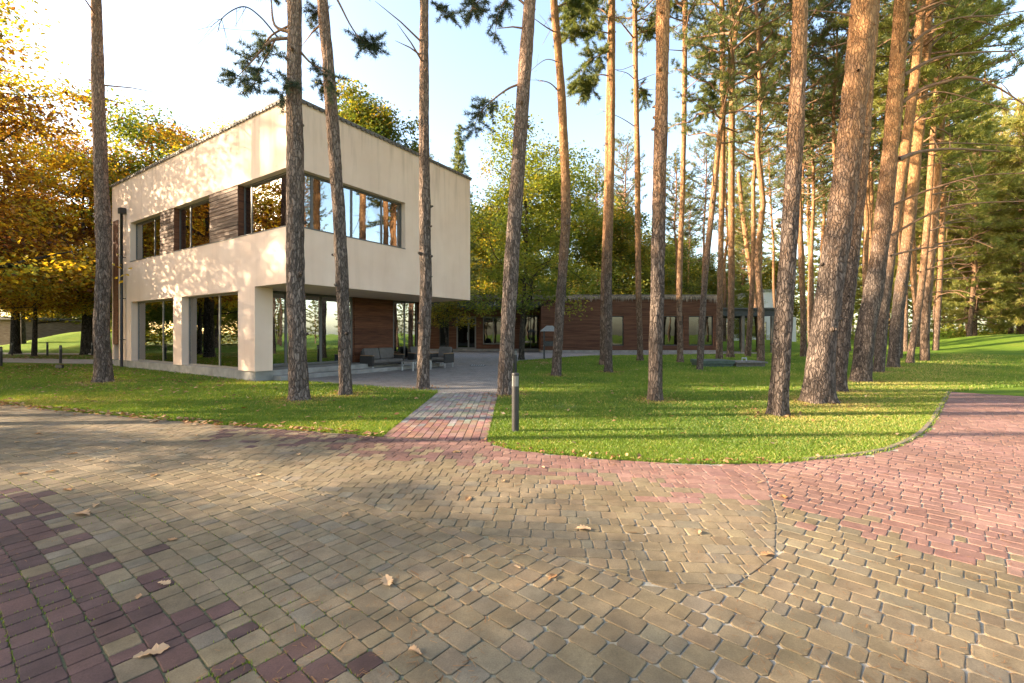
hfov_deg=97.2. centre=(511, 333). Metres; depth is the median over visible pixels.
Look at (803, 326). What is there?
pine tree
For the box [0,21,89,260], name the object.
oak tree
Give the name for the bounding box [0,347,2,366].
bollard light
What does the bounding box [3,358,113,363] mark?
footpath
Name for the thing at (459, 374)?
patio
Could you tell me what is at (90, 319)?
oak tree
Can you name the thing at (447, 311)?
maple tree
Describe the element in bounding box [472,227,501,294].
oak tree
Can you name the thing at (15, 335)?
oak tree
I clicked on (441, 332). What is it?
window
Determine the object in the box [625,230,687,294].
oak tree
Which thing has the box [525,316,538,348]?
window
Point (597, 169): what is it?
pine tree
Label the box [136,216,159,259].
window
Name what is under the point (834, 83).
pine tree
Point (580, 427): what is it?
grass
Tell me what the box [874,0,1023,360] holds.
pine tree
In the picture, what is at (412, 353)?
garden chair
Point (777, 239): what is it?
pine tree
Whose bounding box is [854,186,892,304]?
pine tree
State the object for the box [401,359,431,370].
table
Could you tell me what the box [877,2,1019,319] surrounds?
pine tree
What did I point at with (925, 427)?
kerb
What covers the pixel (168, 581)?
fallen leaf
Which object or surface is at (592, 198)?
pine tree
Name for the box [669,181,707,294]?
pine tree
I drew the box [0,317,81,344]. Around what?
house
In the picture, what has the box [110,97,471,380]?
villa
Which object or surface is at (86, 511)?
fallen leaf
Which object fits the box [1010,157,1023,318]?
pine tree
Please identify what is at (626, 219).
oak tree
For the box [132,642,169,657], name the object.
fallen leaf
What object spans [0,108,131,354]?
oak tree
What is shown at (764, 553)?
fallen leaf
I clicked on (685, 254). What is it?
oak tree
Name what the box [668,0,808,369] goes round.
pine tree
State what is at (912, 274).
pine tree
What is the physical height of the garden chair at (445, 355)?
0.895 m
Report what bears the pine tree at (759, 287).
on the ground at (1001, 344)
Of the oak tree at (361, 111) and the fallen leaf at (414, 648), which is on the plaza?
the fallen leaf at (414, 648)
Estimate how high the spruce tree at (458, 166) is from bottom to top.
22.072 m
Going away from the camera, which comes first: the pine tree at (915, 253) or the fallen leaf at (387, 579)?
the fallen leaf at (387, 579)
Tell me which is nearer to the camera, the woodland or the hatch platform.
the hatch platform
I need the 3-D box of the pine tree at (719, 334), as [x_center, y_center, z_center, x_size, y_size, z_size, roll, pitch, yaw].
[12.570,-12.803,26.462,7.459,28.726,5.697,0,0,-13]
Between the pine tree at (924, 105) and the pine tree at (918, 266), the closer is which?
the pine tree at (924, 105)
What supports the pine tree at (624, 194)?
on the ground at (1001, 344)
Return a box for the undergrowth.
[110,317,1018,341]
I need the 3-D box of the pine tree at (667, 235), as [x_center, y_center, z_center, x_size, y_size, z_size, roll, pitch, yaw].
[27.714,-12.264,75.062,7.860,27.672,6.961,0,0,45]
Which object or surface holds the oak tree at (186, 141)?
on the ground at (1001, 344)
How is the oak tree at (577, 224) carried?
on the ground at (1001, 344)
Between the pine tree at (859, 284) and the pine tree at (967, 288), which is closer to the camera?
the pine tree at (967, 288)
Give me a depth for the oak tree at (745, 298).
51.58 m
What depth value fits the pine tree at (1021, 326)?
51.59 m
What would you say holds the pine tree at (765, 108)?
on the ground at (1001, 344)
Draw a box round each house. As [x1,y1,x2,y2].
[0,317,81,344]
[726,289,795,341]
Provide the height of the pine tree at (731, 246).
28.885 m
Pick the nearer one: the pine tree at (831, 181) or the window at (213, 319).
the window at (213, 319)
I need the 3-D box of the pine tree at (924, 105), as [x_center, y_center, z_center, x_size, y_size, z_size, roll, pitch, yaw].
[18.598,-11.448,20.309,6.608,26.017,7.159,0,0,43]
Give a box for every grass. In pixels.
[0,363,439,436]
[485,353,1023,464]
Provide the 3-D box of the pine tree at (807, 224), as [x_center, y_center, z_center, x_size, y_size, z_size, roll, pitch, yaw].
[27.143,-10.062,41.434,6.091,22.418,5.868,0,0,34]
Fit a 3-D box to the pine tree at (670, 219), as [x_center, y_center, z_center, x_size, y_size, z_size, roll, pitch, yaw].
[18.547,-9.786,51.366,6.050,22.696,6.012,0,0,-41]
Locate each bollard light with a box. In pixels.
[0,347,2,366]
[46,342,48,355]
[59,345,61,362]
[512,373,518,431]
[514,349,516,372]
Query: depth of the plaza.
2.97 m
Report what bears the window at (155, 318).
in the villa
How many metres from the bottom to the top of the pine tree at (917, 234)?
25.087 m
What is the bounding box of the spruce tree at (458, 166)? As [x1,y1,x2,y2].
[449,124,484,292]
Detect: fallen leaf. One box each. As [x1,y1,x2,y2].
[71,509,89,514]
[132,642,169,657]
[158,579,170,584]
[380,574,392,585]
[408,645,420,653]
[548,573,556,579]
[573,525,590,529]
[761,551,774,554]
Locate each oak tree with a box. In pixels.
[0,0,138,294]
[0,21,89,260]
[0,103,92,353]
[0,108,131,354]
[0,135,86,308]
[0,166,110,356]
[0,192,78,343]
[1,122,159,352]
[5,236,81,318]
[31,71,198,327]
[88,113,239,294]
[315,73,430,152]
[449,92,613,359]
[470,196,545,294]
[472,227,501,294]
[499,140,650,294]
[521,238,554,290]
[558,202,670,294]
[585,213,651,286]
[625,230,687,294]
[631,267,688,294]
[632,241,715,294]
[641,237,711,294]
[665,220,715,294]
[687,272,734,307]
[690,249,738,307]
[723,260,745,305]
[726,280,771,339]
[740,256,816,327]
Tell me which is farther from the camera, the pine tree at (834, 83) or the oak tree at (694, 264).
the oak tree at (694, 264)
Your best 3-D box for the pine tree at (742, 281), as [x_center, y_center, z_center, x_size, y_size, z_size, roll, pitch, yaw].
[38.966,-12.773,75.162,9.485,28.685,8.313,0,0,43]
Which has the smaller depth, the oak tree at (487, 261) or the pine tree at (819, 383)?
the pine tree at (819, 383)
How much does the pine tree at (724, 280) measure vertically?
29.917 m
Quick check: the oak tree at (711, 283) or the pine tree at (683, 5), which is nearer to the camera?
the pine tree at (683, 5)
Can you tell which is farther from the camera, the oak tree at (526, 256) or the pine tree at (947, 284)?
the pine tree at (947, 284)
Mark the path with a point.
(460, 416)
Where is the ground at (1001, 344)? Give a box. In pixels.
[0,331,1023,463]
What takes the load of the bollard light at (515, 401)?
on the ground at (1001, 344)
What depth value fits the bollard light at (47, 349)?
30.49 m
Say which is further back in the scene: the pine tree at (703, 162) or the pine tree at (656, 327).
the pine tree at (703, 162)
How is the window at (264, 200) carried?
in the villa
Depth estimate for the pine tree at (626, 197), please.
67.85 m
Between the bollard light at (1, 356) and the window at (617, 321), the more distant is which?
the window at (617, 321)
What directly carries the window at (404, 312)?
in the villa
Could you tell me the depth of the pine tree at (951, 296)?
64.36 m
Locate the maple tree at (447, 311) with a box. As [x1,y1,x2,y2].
[431,301,476,346]
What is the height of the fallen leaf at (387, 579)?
0.018 m
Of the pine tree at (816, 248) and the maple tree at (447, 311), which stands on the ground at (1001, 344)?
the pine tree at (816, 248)
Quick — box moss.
[0,477,562,682]
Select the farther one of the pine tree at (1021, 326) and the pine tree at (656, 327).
the pine tree at (1021, 326)
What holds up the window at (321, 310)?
in the villa
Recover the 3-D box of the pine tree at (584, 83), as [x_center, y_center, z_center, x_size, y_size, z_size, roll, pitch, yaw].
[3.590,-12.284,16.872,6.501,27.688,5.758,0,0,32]
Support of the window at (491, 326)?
in the pavilion
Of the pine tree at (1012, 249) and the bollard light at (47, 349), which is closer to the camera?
the bollard light at (47, 349)
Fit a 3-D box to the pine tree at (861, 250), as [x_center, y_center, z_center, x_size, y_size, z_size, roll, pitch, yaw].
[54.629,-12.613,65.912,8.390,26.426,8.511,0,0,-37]
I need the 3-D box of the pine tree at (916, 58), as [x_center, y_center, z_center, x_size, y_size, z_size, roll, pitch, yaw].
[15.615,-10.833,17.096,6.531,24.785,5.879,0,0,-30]
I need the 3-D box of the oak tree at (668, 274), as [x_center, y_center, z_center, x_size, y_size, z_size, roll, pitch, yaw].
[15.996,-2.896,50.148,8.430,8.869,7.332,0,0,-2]
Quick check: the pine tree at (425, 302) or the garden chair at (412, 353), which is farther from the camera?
the garden chair at (412, 353)
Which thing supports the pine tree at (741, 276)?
on the ground at (1001, 344)
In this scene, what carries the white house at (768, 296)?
on the ground at (1001, 344)
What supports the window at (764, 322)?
in the white house at (768, 296)
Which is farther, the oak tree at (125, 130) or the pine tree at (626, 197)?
the pine tree at (626, 197)
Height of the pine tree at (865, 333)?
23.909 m
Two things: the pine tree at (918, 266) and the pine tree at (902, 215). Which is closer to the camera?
the pine tree at (902, 215)
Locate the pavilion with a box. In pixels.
[430,295,774,352]
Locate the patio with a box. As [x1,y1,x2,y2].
[309,351,755,391]
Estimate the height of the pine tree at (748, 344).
22.894 m
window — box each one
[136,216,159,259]
[138,299,172,362]
[179,199,209,249]
[189,292,237,368]
[244,172,285,234]
[273,291,351,366]
[304,173,400,246]
[393,300,416,358]
[439,319,448,345]
[483,317,500,343]
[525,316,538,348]
[612,316,622,345]
[663,316,682,345]
[689,316,712,345]
[764,322,766,339]
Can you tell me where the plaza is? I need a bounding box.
[0,392,1023,682]
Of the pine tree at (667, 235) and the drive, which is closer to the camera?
the drive
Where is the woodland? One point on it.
(890, 311)
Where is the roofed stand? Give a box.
[541,326,553,358]
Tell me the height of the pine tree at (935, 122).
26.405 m
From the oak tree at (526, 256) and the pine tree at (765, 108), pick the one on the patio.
the oak tree at (526, 256)
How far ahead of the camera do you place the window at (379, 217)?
15.65 m
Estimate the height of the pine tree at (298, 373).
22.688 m
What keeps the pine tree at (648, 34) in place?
on the ground at (1001, 344)
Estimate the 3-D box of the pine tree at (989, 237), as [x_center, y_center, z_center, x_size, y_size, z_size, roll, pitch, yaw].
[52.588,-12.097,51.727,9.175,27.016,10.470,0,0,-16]
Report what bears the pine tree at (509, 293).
on the ground at (1001, 344)
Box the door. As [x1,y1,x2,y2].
[456,317,475,348]
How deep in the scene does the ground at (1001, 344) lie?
33.27 m
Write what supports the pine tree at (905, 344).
on the ground at (1001, 344)
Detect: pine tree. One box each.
[85,0,161,382]
[197,0,350,401]
[302,0,390,396]
[375,0,483,388]
[450,0,535,395]
[515,0,599,376]
[551,0,615,372]
[572,191,602,241]
[576,156,619,280]
[593,129,651,264]
[596,0,634,364]
[596,0,673,360]
[600,189,634,253]
[615,188,641,224]
[632,0,704,362]
[646,0,669,401]
[649,145,706,290]
[665,177,705,245]
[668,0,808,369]
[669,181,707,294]
[670,0,764,358]
[677,133,727,274]
[690,0,777,356]
[692,0,823,360]
[699,103,753,341]
[705,11,808,355]
[706,152,758,257]
[716,178,775,302]
[724,171,770,350]
[724,210,764,298]
[726,61,788,270]
[737,0,844,356]
[737,0,845,126]
[742,134,805,307]
[764,89,831,274]
[765,0,807,416]
[765,217,806,304]
[768,35,841,335]
[770,107,830,342]
[779,135,832,342]
[783,0,883,172]
[796,184,828,303]
[797,0,877,404]
[804,0,932,287]
[804,85,839,257]
[809,1,907,351]
[815,90,881,350]
[822,0,879,392]
[822,36,885,264]
[835,0,1023,367]
[845,0,1018,371]
[849,0,1023,382]
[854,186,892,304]
[855,219,863,310]
[859,174,897,295]
[869,5,957,357]
[870,115,906,218]
[872,0,1015,362]
[873,114,944,350]
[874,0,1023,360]
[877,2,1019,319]
[877,152,935,346]
[892,181,939,297]
[893,181,959,329]
[906,30,1014,349]
[908,77,1023,336]
[908,112,955,322]
[915,167,960,228]
[916,122,1018,331]
[916,190,966,319]
[918,113,1023,335]
[931,164,1023,315]
[932,192,987,328]
[950,87,1023,333]
[961,97,1023,333]
[966,132,1014,329]
[981,98,1023,325]
[986,190,1018,333]
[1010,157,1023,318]
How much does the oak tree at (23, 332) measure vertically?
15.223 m
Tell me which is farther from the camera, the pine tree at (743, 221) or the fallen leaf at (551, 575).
the pine tree at (743, 221)
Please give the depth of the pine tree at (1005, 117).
54.52 m
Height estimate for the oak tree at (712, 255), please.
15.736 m
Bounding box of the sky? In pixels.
[0,0,1023,333]
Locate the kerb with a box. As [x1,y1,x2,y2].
[802,391,948,460]
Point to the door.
(466, 337)
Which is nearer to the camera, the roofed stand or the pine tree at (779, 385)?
the pine tree at (779, 385)
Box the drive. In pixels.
[3,353,90,354]
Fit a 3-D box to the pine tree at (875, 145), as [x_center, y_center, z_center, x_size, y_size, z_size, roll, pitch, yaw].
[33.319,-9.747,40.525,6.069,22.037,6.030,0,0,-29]
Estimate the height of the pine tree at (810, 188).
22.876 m
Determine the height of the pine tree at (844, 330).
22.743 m
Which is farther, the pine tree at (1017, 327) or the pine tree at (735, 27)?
the pine tree at (1017, 327)
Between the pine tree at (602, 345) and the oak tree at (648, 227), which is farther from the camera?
the oak tree at (648, 227)
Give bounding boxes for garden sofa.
[360,347,403,367]
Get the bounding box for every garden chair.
[408,346,429,363]
[430,347,453,367]
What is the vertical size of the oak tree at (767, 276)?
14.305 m
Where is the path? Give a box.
[384,392,496,441]
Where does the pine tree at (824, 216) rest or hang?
on the ground at (1001, 344)
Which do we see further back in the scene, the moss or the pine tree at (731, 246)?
the pine tree at (731, 246)
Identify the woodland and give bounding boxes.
[1,251,1014,337]
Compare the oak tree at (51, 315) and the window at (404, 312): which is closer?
the window at (404, 312)
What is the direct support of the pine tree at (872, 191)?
on the ground at (1001, 344)
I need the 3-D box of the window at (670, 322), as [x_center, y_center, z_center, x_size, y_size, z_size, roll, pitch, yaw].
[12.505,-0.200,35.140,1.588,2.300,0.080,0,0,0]
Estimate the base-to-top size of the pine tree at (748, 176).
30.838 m
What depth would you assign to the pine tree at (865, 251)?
26.43 m
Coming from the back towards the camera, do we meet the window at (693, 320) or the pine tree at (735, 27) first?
the window at (693, 320)
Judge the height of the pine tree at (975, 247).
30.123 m
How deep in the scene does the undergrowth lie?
57.33 m
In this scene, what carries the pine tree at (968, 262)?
on the ground at (1001, 344)
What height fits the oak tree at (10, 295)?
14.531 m
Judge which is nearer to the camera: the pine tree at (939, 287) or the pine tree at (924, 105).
the pine tree at (924, 105)
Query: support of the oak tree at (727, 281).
on the ground at (1001, 344)
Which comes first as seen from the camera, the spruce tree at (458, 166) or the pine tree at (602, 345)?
the pine tree at (602, 345)
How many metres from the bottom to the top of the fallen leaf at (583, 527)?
0.025 m
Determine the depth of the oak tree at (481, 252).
47.92 m
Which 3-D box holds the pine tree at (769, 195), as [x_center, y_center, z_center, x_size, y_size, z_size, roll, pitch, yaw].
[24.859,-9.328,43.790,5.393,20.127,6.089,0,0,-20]
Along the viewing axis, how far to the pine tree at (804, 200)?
37.03 m
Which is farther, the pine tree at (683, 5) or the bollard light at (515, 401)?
the pine tree at (683, 5)
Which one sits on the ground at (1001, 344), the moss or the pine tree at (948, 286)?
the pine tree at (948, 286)
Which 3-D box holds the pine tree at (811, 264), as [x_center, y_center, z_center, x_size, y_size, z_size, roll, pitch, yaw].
[21.008,-9.594,31.464,5.643,22.308,7.421,0,0,23]
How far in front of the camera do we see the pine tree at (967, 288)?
56.08 m
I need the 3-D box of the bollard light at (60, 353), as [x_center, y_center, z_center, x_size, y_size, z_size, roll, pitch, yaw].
[-22.672,1.060,22.671,0.126,0.920,0.126,0,0,0]
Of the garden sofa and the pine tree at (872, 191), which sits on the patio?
the garden sofa
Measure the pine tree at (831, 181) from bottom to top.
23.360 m
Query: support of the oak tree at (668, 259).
on the ground at (1001, 344)
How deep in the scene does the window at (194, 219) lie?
16.69 m
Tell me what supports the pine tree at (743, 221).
on the ground at (1001, 344)
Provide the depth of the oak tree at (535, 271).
69.68 m
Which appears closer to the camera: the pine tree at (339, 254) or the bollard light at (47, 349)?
the pine tree at (339, 254)
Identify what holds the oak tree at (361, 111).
on the ground at (1001, 344)
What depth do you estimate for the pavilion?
34.98 m
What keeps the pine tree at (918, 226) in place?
on the ground at (1001, 344)
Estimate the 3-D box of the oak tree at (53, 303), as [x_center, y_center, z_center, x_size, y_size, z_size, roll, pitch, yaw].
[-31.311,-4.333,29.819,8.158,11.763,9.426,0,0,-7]
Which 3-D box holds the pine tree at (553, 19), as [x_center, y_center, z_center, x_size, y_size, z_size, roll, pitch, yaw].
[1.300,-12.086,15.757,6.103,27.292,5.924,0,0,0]
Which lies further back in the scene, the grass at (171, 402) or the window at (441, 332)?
the window at (441, 332)
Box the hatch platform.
[690,357,767,366]
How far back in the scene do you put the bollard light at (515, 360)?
16.84 m
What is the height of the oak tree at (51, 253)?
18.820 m
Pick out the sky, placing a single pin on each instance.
(150, 45)
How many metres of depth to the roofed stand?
26.23 m
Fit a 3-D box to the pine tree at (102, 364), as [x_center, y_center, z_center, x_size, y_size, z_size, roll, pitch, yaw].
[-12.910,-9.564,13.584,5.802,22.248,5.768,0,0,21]
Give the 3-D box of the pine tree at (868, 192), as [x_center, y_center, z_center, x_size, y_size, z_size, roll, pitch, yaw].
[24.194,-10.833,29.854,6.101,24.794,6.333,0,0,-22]
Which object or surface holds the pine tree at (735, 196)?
on the ground at (1001, 344)
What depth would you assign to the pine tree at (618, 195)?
57.26 m

